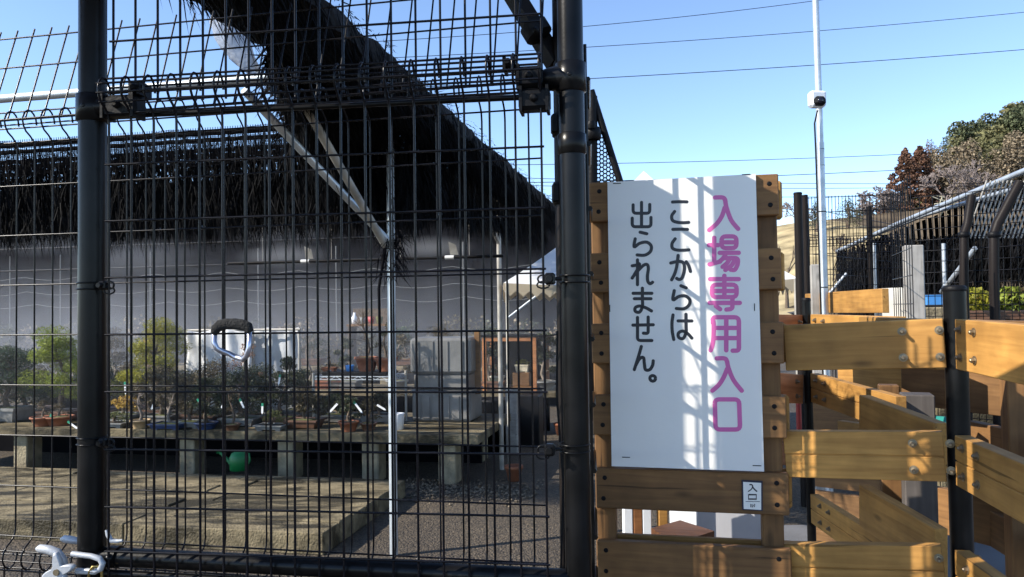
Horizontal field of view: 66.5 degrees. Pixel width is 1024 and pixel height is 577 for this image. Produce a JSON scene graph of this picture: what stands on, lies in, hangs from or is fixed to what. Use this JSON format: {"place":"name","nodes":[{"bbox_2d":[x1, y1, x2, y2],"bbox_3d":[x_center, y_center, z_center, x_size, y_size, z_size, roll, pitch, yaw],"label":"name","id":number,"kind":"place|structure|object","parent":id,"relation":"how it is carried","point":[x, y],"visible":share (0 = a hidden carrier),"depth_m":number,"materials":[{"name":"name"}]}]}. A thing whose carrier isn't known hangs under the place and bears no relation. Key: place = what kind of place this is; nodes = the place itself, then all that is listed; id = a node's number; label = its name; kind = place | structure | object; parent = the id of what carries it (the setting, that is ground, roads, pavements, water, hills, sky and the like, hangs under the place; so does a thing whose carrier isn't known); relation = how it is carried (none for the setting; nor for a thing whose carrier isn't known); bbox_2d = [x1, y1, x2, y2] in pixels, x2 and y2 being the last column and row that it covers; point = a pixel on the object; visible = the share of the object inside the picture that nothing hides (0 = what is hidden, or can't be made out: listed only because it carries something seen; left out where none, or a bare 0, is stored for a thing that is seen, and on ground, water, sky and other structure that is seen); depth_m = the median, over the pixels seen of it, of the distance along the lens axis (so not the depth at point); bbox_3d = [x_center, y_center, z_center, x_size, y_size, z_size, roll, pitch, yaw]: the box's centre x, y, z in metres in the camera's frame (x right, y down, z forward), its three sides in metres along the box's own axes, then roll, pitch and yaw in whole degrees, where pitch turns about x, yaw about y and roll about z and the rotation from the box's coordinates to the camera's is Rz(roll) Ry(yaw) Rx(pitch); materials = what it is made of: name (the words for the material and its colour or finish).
{"place":"outdoors","nodes":[
{"label":"outdoors","id":0,"kind":"place"},
{"bbox_2d":[0,177,556,377],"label":"shade net wall","id":1,"kind":"structure","parent":0,"point":[426,301],"depth_m":17.35,"materials":[{"name":"fabric"}]},
{"bbox_2d":[301,334,329,365],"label":"bonsai","id":2,"kind":"object","parent":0,"point":[322,352],"visible":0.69,"depth_m":12.30,"materials":[{"name":"plant"}]},
{"bbox_2d":[0,311,858,576],"bbox_3d":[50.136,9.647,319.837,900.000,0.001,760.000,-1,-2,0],"label":"ground","id":3,"kind":"structure","parent":0,"point":[429,526],"depth_m":5.58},
{"bbox_2d":[0,467,404,554],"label":"concrete platform","id":4,"kind":"structure","parent":3,"relation":"on","point":[235,528],"depth_m":5.33,"materials":[{"name":"concrete"}]},
{"bbox_2d":[216,452,250,471],"bbox_3d":[-2.340,1.441,6.587,0.305,0.170,0.154,-2,-2,27],"label":"watering can","id":5,"kind":"object","parent":4,"relation":"on","point":[235,461],"visible":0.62,"depth_m":6.51,"materials":[{"name":"green plastic"}]},
{"bbox_2d":[0,409,510,484],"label":"display bench","id":6,"kind":"object","parent":3,"relation":"on","point":[428,431],"visible":0.49,"depth_m":7.01,"materials":[{"name":"wood"}]},
{"bbox_2d":[0,345,54,422],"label":"bonsai","id":7,"kind":"object","parent":6,"relation":"on","point":[7,412],"visible":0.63,"depth_m":7.65,"materials":[{"name":"green plant"}]},
{"bbox_2d":[13,324,76,419],"bbox_3d":[-4.424,0.818,7.675,0.733,0.951,0.652,-1,-2,16],"label":"bonsai","id":8,"kind":"object","parent":6,"relation":"on","point":[63,341],"visible":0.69,"depth_m":7.57,"materials":[{"name":"plant"}]},
{"bbox_2d":[110,317,192,412],"bbox_3d":[-3.579,0.775,7.688,0.943,1.015,0.675,-1,-2,0],"label":"bonsai","id":9,"kind":"object","parent":6,"relation":"on","point":[138,348],"visible":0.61,"depth_m":7.67,"materials":[{"name":"plant"}]},
{"bbox_2d":[128,364,189,422],"bbox_3d":[-3.304,0.994,7.371,0.660,0.551,0.541,-2,-2,43],"label":"azalea","id":10,"kind":"object","parent":6,"relation":"on","point":[159,376],"visible":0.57,"depth_m":7.34,"materials":[{"name":"green plant"}]},
{"bbox_2d":[147,382,189,429],"bbox_3d":[-3.059,1.048,7.011,0.376,0.418,0.275,-1,-2,12],"label":"bonsai","id":11,"kind":"object","parent":6,"relation":"on","point":[161,425],"visible":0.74,"depth_m":6.97,"materials":[{"name":"green plant"}]},
{"bbox_2d":[171,393,210,428],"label":"bonsai","id":12,"kind":"object","parent":6,"relation":"on","point":[189,421],"visible":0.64,"depth_m":7.04,"materials":[{"name":"green plant"}]},
{"bbox_2d":[180,367,221,421],"bbox_3d":[-2.883,1.004,7.390,0.563,0.521,0.406,-1,-2,0],"label":"bonsai","id":13,"kind":"object","parent":6,"relation":"on","point":[211,375],"visible":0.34,"depth_m":7.34,"materials":[{"name":"green plant"}]},
{"bbox_2d":[186,377,226,429],"bbox_3d":[-2.744,1.019,6.984,0.385,0.466,0.305,-1,-2,0],"label":"bonsai","id":14,"kind":"object","parent":6,"relation":"on","point":[211,424],"visible":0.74,"depth_m":6.95,"materials":[{"name":"plant"}]},
{"bbox_2d":[210,364,275,426],"bbox_3d":[-2.472,0.974,7.120,0.623,0.556,0.525,-2,-2,29],"label":"bonsai","id":15,"kind":"object","parent":6,"relation":"on","point":[236,377],"visible":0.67,"depth_m":7.11,"materials":[{"name":"green plant"}]},
{"bbox_2d":[186,327,300,411],"bbox_3d":[-2.746,0.841,7.984,1.261,0.876,0.187,-1,-2,5],"label":"tarp screen","id":16,"kind":"object","parent":6,"relation":"on","point":[234,342],"visible":0.35,"depth_m":7.99,"materials":[{"name":"plastic"}]},
{"bbox_2d":[257,356,305,422],"bbox_3d":[-2.141,0.935,7.215,0.468,0.630,0.379,-1,-2,0],"label":"bonsai","id":17,"kind":"object","parent":6,"relation":"on","point":[275,375],"visible":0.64,"depth_m":7.18,"materials":[{"name":"green plant"}]},
{"bbox_2d":[282,388,327,428],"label":"bonsai","id":18,"kind":"object","parent":6,"relation":"on","point":[301,422],"visible":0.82,"depth_m":6.90,"materials":[{"name":"green plant"}]},
{"bbox_2d":[315,393,356,422],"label":"bonsai","id":19,"kind":"object","parent":6,"relation":"on","point":[336,416],"visible":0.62,"depth_m":7.23,"materials":[{"name":"green plant"}]},
{"bbox_2d":[336,394,362,431],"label":"bonsai","id":20,"kind":"object","parent":6,"relation":"on","point":[347,424],"visible":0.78,"depth_m":6.69,"materials":[{"name":"plant"}]},
{"bbox_2d":[312,370,407,420],"bbox_3d":[-1.396,1.003,7.186,0.784,0.472,0.374,-1,-2,11],"label":"wire rack","id":21,"kind":"object","parent":6,"relation":"on","point":[404,374],"visible":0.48,"depth_m":7.08,"materials":[{"name":"metal"}]},
{"bbox_2d":[322,369,397,375],"bbox_3d":[-1.399,0.775,7.193,0.620,0.035,0.300,-1,-2,11],"label":"seed tray","id":22,"kind":"object","parent":21,"relation":"on","point":[356,372],"visible":0.74,"depth_m":7.06,"materials":[{"name":"white plastic"}]},
{"bbox_2d":[351,301,386,371],"bbox_3d":[-1.312,0.434,7.136,0.304,0.637,0.304,1,-2,-43],"label":"bonsai","id":23,"kind":"object","parent":22,"relation":"on","point":[361,362],"visible":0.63,"depth_m":7.07,"materials":[{"name":"plant"}]},
{"bbox_2d":[358,393,388,423],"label":"bonsai","id":24,"kind":"object","parent":6,"relation":"on","point":[380,399],"visible":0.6,"depth_m":7.20,"materials":[{"name":"plant"}]},
{"bbox_2d":[410,336,482,421],"bbox_3d":[-0.613,0.847,7.406,0.595,0.772,0.470,-1,-2,11],"label":"storage box","id":25,"kind":"object","parent":6,"relation":"on","point":[427,372],"visible":0.73,"depth_m":7.20,"materials":[{"name":"grey plastic"}]},
{"bbox_2d":[0,0,555,556],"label":"thatch shade","id":26,"kind":"object","parent":3,"relation":"on","point":[328,182],"visible":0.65,"depth_m":4.91,"materials":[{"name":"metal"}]},
{"bbox_2d":[209,15,260,76],"bbox_3d":[-1.198,-1.066,3.381,0.216,0.293,0.075,-1,-2,0],"label":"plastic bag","id":27,"kind":"object","parent":26,"relation":"attached to","point":[234,55],"visible":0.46,"depth_m":3.36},
{"bbox_2d":[227,232,503,264],"bbox_3d":[-1.280,-0.593,6.596,2.465,0.734,0.033,-1,-2,11],"label":"misting pipe","id":28,"kind":"object","parent":26,"relation":"hanging from","point":[453,249],"visible":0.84,"depth_m":6.58,"materials":[{"name":"black plastic"}]},
{"bbox_2d":[11,383,555,430],"bbox_3d":[-2.938,1.505,9.885,7.311,0.520,0.900,-1,-2,11],"label":"display bench","id":29,"kind":"object","parent":3,"relation":"on","point":[401,400],"visible":0.06,"depth_m":9.67,"materials":[{"name":"concrete"}]},
{"bbox_2d":[110,336,129,383],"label":"bonsai","id":30,"kind":"object","parent":29,"relation":"on","point":[117,357],"visible":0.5,"depth_m":10.09,"materials":[{"name":"plant"}]},
{"bbox_2d":[331,337,363,389],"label":"bonsai","id":31,"kind":"object","parent":29,"relation":"on","point":[356,383],"visible":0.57,"depth_m":9.47,"materials":[{"name":"green plant"}]},
{"bbox_2d":[376,334,411,389],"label":"bonsai","id":32,"kind":"object","parent":29,"relation":"on","point":[400,339],"visible":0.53,"depth_m":9.37,"materials":[{"name":"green plant"}]},
{"bbox_2d":[481,328,506,390],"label":"bonsai","id":33,"kind":"object","parent":29,"relation":"on","point":[489,382],"visible":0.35,"depth_m":9.14,"materials":[{"name":"green plant"}]},
{"bbox_2d":[480,334,555,390],"bbox_3d":[0.068,0.867,9.238,0.889,0.638,0.550,-1,-2,11],"label":"timber stand","id":34,"kind":"object","parent":29,"relation":"on","point":[525,345],"visible":0.53,"depth_m":9.40,"materials":[{"name":"brown wood"}]},
{"bbox_2d":[474,332,480,393],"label":"timber post","id":35,"kind":"object","parent":34,"relation":"part of","point":[477,359],"visible":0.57,"depth_m":7.31,"materials":[{"name":"brown wood"}]},
{"bbox_2d":[529,332,555,390],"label":"bonsai","id":36,"kind":"object","parent":29,"relation":"on","point":[550,384],"visible":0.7,"depth_m":9.03,"materials":[{"name":"plant"}]},
{"bbox_2d":[17,363,555,404],"bbox_3d":[-3.624,1.539,12.572,9.611,0.620,0.900,-1,-2,11],"label":"display bench","id":37,"kind":"object","parent":3,"relation":"on","point":[410,376],"visible":0.06,"depth_m":12.29,"materials":[{"name":"wood"}]},
{"bbox_2d":[302,327,377,362],"bbox_3d":[-3.294,1.303,15.216,1.548,1.230,1.020,-1,-2,0],"label":"hedge shrub","id":38,"kind":"object","parent":3,"relation":"on","point":[332,348],"visible":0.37,"depth_m":15.11,"materials":[{"name":"green plant"}]},
{"bbox_2d":[347,308,387,378],"bbox_3d":[-1.953,1.021,10.876,0.633,1.486,0.255,-1,-2,11],"label":"plant shelf","id":39,"kind":"object","parent":3,"relation":"on","point":[384,312],"visible":0.36,"depth_m":10.97,"materials":[{"name":"grey wood"}]},
{"bbox_2d":[402,476,544,506],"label":"pebbles","id":40,"kind":"object","parent":3,"relation":"on","point":[504,487],"visible":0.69,"depth_m":6.25,"materials":[{"name":"gravel"}]},
{"bbox_2d":[520,393,543,445],"bbox_3d":[0.207,1.411,8.390,0.220,0.540,0.300,-1,-2,11],"label":"dark crate","id":41,"kind":"object","parent":3,"relation":"on","point":[526,417],"visible":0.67,"depth_m":8.25,"materials":[{"name":"black plastic"}]},
{"bbox_2d":[504,0,564,567],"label":"fence post","id":42,"kind":"object","parent":3,"relation":"on","point":[530,32],"visible":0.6,"depth_m":1.84,"materials":[{"name":"metal"}]},
{"bbox_2d":[0,0,545,576],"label":"fence","id":43,"kind":"object","parent":42,"relation":"attached to","point":[286,278],"visible":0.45,"depth_m":1.86,"materials":[{"name":"black metal"}]},
{"bbox_2d":[75,0,591,576],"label":"gate","id":44,"kind":"structure","parent":42,"relation":"attached to","point":[97,110],"depth_m":1.65,"materials":[{"name":"metal"}]},
{"bbox_2d":[35,530,122,576],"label":"gate latch","id":45,"kind":"object","parent":44,"relation":"attached to","point":[61,567],"visible":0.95,"depth_m":1.69,"materials":[{"name":"metal"}]},
{"bbox_2d":[210,318,253,361],"bbox_3d":[-0.590,0.109,1.650,0.095,0.092,0.030,-1,-2,8],"label":"carabiner hook","id":46,"kind":"object","parent":44,"relation":"hanging from","point":[217,326],"visible":1,"depth_m":1.64,"materials":[{"name":"silver metal"}]},
{"bbox_2d":[583,44,597,576],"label":"steel post","id":47,"kind":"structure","parent":3,"relation":"on","point":[593,460],"depth_m":1.93,"materials":[{"name":"metal"}]},
{"bbox_2d":[588,89,622,411],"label":"fence","id":48,"kind":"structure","parent":47,"relation":"attached to","point":[595,116],"depth_m":2.50,"materials":[{"name":"black metal"}]},
{"bbox_2d":[503,171,797,463],"bbox_3d":[1.232,0.212,8.257,2.622,2.901,2.746,-1,-2,0],"label":"canopy tent","id":49,"kind":"object","parent":3,"relation":"on","point":[550,267],"visible":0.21,"depth_m":7.03,"materials":[{"name":"white fabric"}]},
{"bbox_2d":[651,520,713,536],"bbox_3d":[0.603,1.167,2.735,0.180,0.702,0.547,-2,-2,29],"label":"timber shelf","id":50,"kind":"object","parent":3,"relation":"on","point":[681,528],"visible":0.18,"depth_m":2.74,"materials":[{"name":"brown wood"}]},
{"bbox_2d":[589,174,791,576],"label":"sign stand","id":51,"kind":"object","parent":3,"relation":"on","point":[768,554],"visible":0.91,"depth_m":2.15,"materials":[{"name":"brown wood"}]},
{"bbox_2d":[607,174,763,471],"bbox_3d":[0.474,0.094,2.158,0.408,0.806,0.012,-1,-2,12],"label":"entrance sign","id":52,"kind":"object","parent":51,"relation":"attached to","point":[685,361],"visible":1,"depth_m":2.15,"materials":[{"name":"white plastic"}]},
{"bbox_2d":[742,480,762,510],"bbox_3d":[0.651,0.560,2.113,0.054,0.082,0.005,-1,-2,12],"label":"entrance plate","id":53,"kind":"object","parent":51,"relation":"attached to","point":[752,494],"visible":1,"depth_m":2.11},
{"bbox_2d":[670,511,760,538],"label":"panel wall","id":54,"kind":"structure","parent":3,"relation":"on","point":[734,525],"depth_m":3.25,"materials":[{"name":"white plastic"}]},
{"bbox_2d":[793,192,806,506],"bbox_3d":[2.110,0.437,5.689,0.063,2.285,0.063,-1,-2,0],"label":"steel post","id":55,"kind":"object","parent":3,"relation":"on","point":[798,240],"visible":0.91,"depth_m":5.68,"materials":[{"name":"metal"}]},
{"bbox_2d":[802,195,809,294],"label":"steel post","id":56,"kind":"object","parent":3,"relation":"on","point":[806,245],"visible":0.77,"depth_m":5.84,"materials":[{"name":"metal"}]},
{"bbox_2d":[808,208,910,377],"bbox_3d":[3.058,0.429,6.738,0.009,2.132,2.399,-2,-2,45],"label":"fence","id":57,"kind":"object","parent":56,"relation":"attached to","point":[848,257],"visible":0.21,"depth_m":6.53,"materials":[{"name":"black metal"}]},
{"bbox_2d":[867,206,874,315],"bbox_3d":[2.908,0.459,6.289,0.042,2.252,0.042,-1,-2,0],"label":"steel post","id":58,"kind":"object","parent":3,"relation":"on","point":[869,223],"visible":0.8,"depth_m":6.30,"materials":[{"name":"metal"}]},
{"bbox_2d":[808,193,905,377],"bbox_3d":[2.766,0.364,6.273,0.777,2.246,0.043,-1,-2,15],"label":"fence","id":59,"kind":"object","parent":58,"relation":"attached to","point":[857,242],"visible":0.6,"depth_m":6.29,"materials":[{"name":"black metal"}]},
{"bbox_2d":[829,168,1023,315],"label":"fence","id":60,"kind":"object","parent":3,"relation":"on","point":[928,244],"visible":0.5,"depth_m":6.95,"materials":[{"name":"metal"}]},
{"bbox_2d":[935,408,992,487],"bbox_3d":[3.724,0.903,5.876,1.100,1.320,0.500,-1,-2,11],"label":"concrete ledge","id":61,"kind":"object","parent":3,"relation":"on","point":[942,412],"visible":0.03,"depth_m":5.69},
{"bbox_2d":[969,287,989,319],"bbox_3d":[3.412,0.113,5.750,0.277,0.256,0.277,-1,-2,0],"label":"boxed shrub","id":62,"kind":"object","parent":61,"relation":"on","point":[978,301],"visible":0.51,"depth_m":5.68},
{"bbox_2d":[987,286,1023,320],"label":"boxed shrub","id":63,"kind":"object","parent":61,"relation":"on","point":[1008,311],"visible":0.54,"depth_m":5.68,"materials":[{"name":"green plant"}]},
{"bbox_2d":[482,396,505,452],"bbox_3d":[-0.174,1.407,8.059,0.370,0.540,0.366,-1,-2,0],"label":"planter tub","id":64,"kind":"object","parent":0,"point":[489,410],"visible":0.33,"depth_m":7.91,"materials":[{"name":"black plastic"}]},
{"bbox_2d":[505,389,518,452],"bbox_3d":[0.006,1.339,7.872,0.120,0.660,0.120,-1,-2,11],"label":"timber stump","id":65,"kind":"object","parent":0,"point":[514,419],"visible":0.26,"depth_m":7.81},
{"bbox_2d":[0,0,1023,225],"label":"sky","id":66,"kind":"structure","parent":0,"point":[884,108],"materials":[{"name":"blue"}]},
{"bbox_2d":[194,49,1023,95],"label":"power line","id":67,"kind":"object","parent":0,"point":[774,67],"visible":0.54,"depth_m":29.93,"materials":[{"name":"black metal"}]},
{"bbox_2d":[396,12,1023,57],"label":"power line","id":68,"kind":"object","parent":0,"point":[727,37],"visible":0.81,"depth_m":29.16,"materials":[{"name":"black metal"}]},
{"bbox_2d":[652,525,1005,576],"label":"concrete path","id":69,"kind":"structure","parent":0,"point":[993,557],"depth_m":4.59,"materials":[{"name":"concrete"}]},
{"bbox_2d":[801,298,815,540],"bbox_3d":[1.299,0.783,3.399,0.039,1.487,0.039,-1,-2,0],"label":"steel post","id":70,"kind":"object","parent":69,"relation":"on","point":[809,421],"visible":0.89,"depth_m":3.39,"materials":[{"name":"metal"}]},
{"bbox_2d":[779,314,803,464],"bbox_3d":[1.172,0.440,3.328,0.271,0.663,0.061,1,-2,-43],"label":"timber barrier","id":71,"kind":"object","parent":70,"relation":"attached to","point":[792,387],"visible":0.41,"depth_m":3.34,"materials":[{"name":"wood"}]},
{"bbox_2d":[810,314,906,541],"bbox_3d":[1.304,0.552,2.995,0.073,0.901,0.782,-1,-2,0],"label":"timber barrier","id":72,"kind":"object","parent":70,"relation":"attached to","point":[835,522],"visible":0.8,"depth_m":3.08,"materials":[{"name":"brown wood"}]},
{"bbox_2d":[810,264,824,489],"bbox_3d":[1.964,0.704,4.982,0.075,1.716,0.050,-1,-2,14],"label":"board post","id":73,"kind":"object","parent":69,"relation":"on","point":[814,288],"visible":0.24,"depth_m":4.98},
{"bbox_2d":[805,288,888,312],"bbox_3d":[1.964,0.081,4.648,0.036,0.131,1.202,-1,-2,2],"label":"timber barrier","id":74,"kind":"object","parent":73,"relation":"attached to","point":[868,301],"visible":0.67,"depth_m":4.34,"materials":[{"name":"brown wood"}]},
{"bbox_2d":[812,0,832,491],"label":"camera pole","id":75,"kind":"object","parent":69,"relation":"on","point":[821,207],"visible":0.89,"depth_m":4.75,"materials":[{"name":"metal"}]},
{"bbox_2d":[813,403,879,540],"bbox_3d":[1.833,1.038,4.083,0.584,1.012,0.051,-2,-2,45],"label":"timber barrier","id":76,"kind":"object","parent":69,"relation":"on","point":[824,418],"depth_m":4.17,"materials":[{"name":"brown wood"}]},
{"bbox_2d":[838,369,901,429],"bbox_3d":[1.590,0.542,3.453,0.042,0.405,0.354,0,-2,-23],"label":"timber barrier","id":77,"kind":"object","parent":69,"relation":"on","point":[873,378],"visible":0.12,"depth_m":3.45,"materials":[{"name":"brown wood"}]},
{"bbox_2d":[877,384,901,502],"bbox_3d":[1.426,0.937,2.925,0.070,1.151,0.070,-1,-2,20],"label":"timber post","id":78,"kind":"object","parent":69,"relation":"on","point":[892,488],"visible":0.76,"depth_m":2.90,"materials":[{"name":"brown wood"}]},
{"bbox_2d":[878,287,903,315],"bbox_3d":[2.374,0.773,4.761,0.080,1.554,0.248,0,-2,-18],"label":"ribbed panel","id":79,"kind":"object","parent":69,"relation":"on","point":[892,297],"visible":0.15,"depth_m":4.76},
{"bbox_2d":[902,245,925,318],"bbox_3d":[2.354,0.646,4.533,0.105,1.797,0.050,-1,-2,14],"label":"board post","id":80,"kind":"object","parent":69,"relation":"on","point":[919,282],"visible":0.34,"depth_m":4.53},
{"bbox_2d":[891,174,913,317],"bbox_3d":[2.194,0.425,4.365,0.010,2.034,0.691,-1,-2,19],"label":"fence","id":81,"kind":"object","parent":80,"relation":"attached to","point":[900,304],"visible":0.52,"depth_m":4.37,"materials":[{"name":"black metal"}]},
{"bbox_2d":[899,392,938,523],"bbox_3d":[1.413,0.935,2.695,0.100,1.141,0.100,-1,-2,20],"label":"timber post","id":82,"kind":"object","parent":69,"relation":"on","point":[920,497],"visible":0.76,"depth_m":2.66,"materials":[{"name":"weathered grey timber"}]},
{"bbox_2d":[942,285,974,576],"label":"steel post","id":83,"kind":"object","parent":69,"relation":"on","point":[960,500],"visible":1,"depth_m":1.96,"materials":[{"name":"metal"}]},
{"bbox_2d":[783,318,981,576],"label":"timber barrier","id":84,"kind":"object","parent":83,"relation":"attached to","point":[911,455],"visible":0.91,"depth_m":2.05,"materials":[{"name":"brown wood"}]},
{"bbox_2d":[859,317,947,576],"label":"timber barrier","id":85,"kind":"object","parent":83,"relation":"attached to","point":[883,517],"visible":0.46,"depth_m":2.31,"materials":[{"name":"brown wood"}]},
{"bbox_2d":[954,319,1023,576],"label":"timber barrier","id":86,"kind":"object","parent":83,"relation":"attached to","point":[990,474],"visible":1,"depth_m":1.77,"materials":[{"name":"brown wood"}]},
{"bbox_2d":[958,195,975,420],"bbox_3d":[2.879,0.478,4.888,0.116,2.138,0.067,-1,-2,0],"label":"bent post","id":87,"kind":"object","parent":69,"relation":"on","point":[963,234],"visible":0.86,"depth_m":4.89,"materials":[{"name":"metal"}]},
{"bbox_2d":[912,186,1023,487],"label":"fence","id":88,"kind":"object","parent":87,"relation":"attached to","point":[974,259],"visible":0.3,"depth_m":4.96,"materials":[{"name":"black metal"}]},
{"bbox_2d":[987,180,1023,425],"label":"bent post","id":89,"kind":"object","parent":69,"relation":"on","point":[994,235],"visible":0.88,"depth_m":4.69,"materials":[{"name":"metal"}]},
{"bbox_2d":[999,379,1023,576],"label":"timber post","id":90,"kind":"object","parent":69,"relation":"on","point":[1012,413],"visible":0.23,"depth_m":2.45,"materials":[{"name":"brown wood"}]},
{"bbox_2d":[901,368,1003,545],"bbox_3d":[1.660,0.587,2.742,0.050,0.628,0.664,0,-2,-24],"label":"timber barrier","id":91,"kind":"object","parent":90,"relation":"attached to","point":[984,394],"visible":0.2,"depth_m":2.77,"materials":[{"name":"brown wood"}]},
{"bbox_2d":[971,320,1023,554],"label":"timber barrier","id":92,"kind":"object","parent":90,"relation":"attached to","point":[987,432],"visible":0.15,"depth_m":2.67,"materials":[{"name":"brown wood"}]},
{"bbox_2d":[777,218,888,314],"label":"grassy hillside","id":93,"kind":"structure","parent":0,"point":[785,238],"depth_m":47.61,"materials":[{"name":"beige plant"}]},
{"bbox_2d":[789,197,1023,314],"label":"wooded hillside","id":94,"kind":"structure","parent":0,"point":[883,219],"depth_m":53.39,"materials":[{"name":"brown plant"}]},
{"bbox_2d":[875,147,935,213],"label":"cedar tree","id":95,"kind":"object","parent":94,"relation":"on","point":[906,159],"visible":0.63,"depth_m":65.67,"materials":[{"name":"brown plant"}]},
{"bbox_2d":[896,145,944,209],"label":"cedar tree","id":96,"kind":"object","parent":94,"relation":"on","point":[922,160],"visible":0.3,"depth_m":67.53,"materials":[{"name":"brown plant"}]},
{"bbox_2d":[918,164,981,200],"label":"leafless tree","id":97,"kind":"object","parent":94,"relation":"on","point":[952,172],"visible":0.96,"depth_m":61.97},
{"bbox_2d":[924,158,989,205],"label":"evergreen tree","id":98,"kind":"object","parent":94,"relation":"on","point":[944,179],"visible":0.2,"depth_m":66.81,"materials":[{"name":"brown plant"}]},
{"bbox_2d":[946,120,976,144],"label":"evergreen tree","id":99,"kind":"object","parent":94,"relation":"on","point":[961,131],"visible":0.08,"depth_m":78.09,"materials":[{"name":"green plant"}]},
{"bbox_2d":[945,112,998,155],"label":"evergreen tree","id":100,"kind":"object","parent":94,"relation":"on","point":[979,125],"visible":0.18,"depth_m":83.88,"materials":[{"name":"green plant"}]},
{"bbox_2d":[953,137,1012,203],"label":"evergreen tree","id":101,"kind":"object","parent":94,"relation":"on","point":[973,147],"visible":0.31,"depth_m":67.94,"materials":[{"name":"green plant"}]},
{"bbox_2d":[967,123,1018,157],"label":"evergreen tree","id":102,"kind":"object","parent":94,"relation":"on","point":[994,136],"visible":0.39,"depth_m":74.43,"materials":[{"name":"green plant"}]},
{"bbox_2d":[981,130,1023,208],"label":"evergreen tree","id":103,"kind":"object","parent":94,"relation":"on","point":[1010,155],"visible":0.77,"depth_m":67.46,"materials":[{"name":"green plant"}]},
{"bbox_2d":[995,104,1023,136],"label":"evergreen tree","id":104,"kind":"object","parent":94,"relation":"on","point":[1014,120],"visible":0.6,"depth_m":74.20,"materials":[{"name":"green plant"}]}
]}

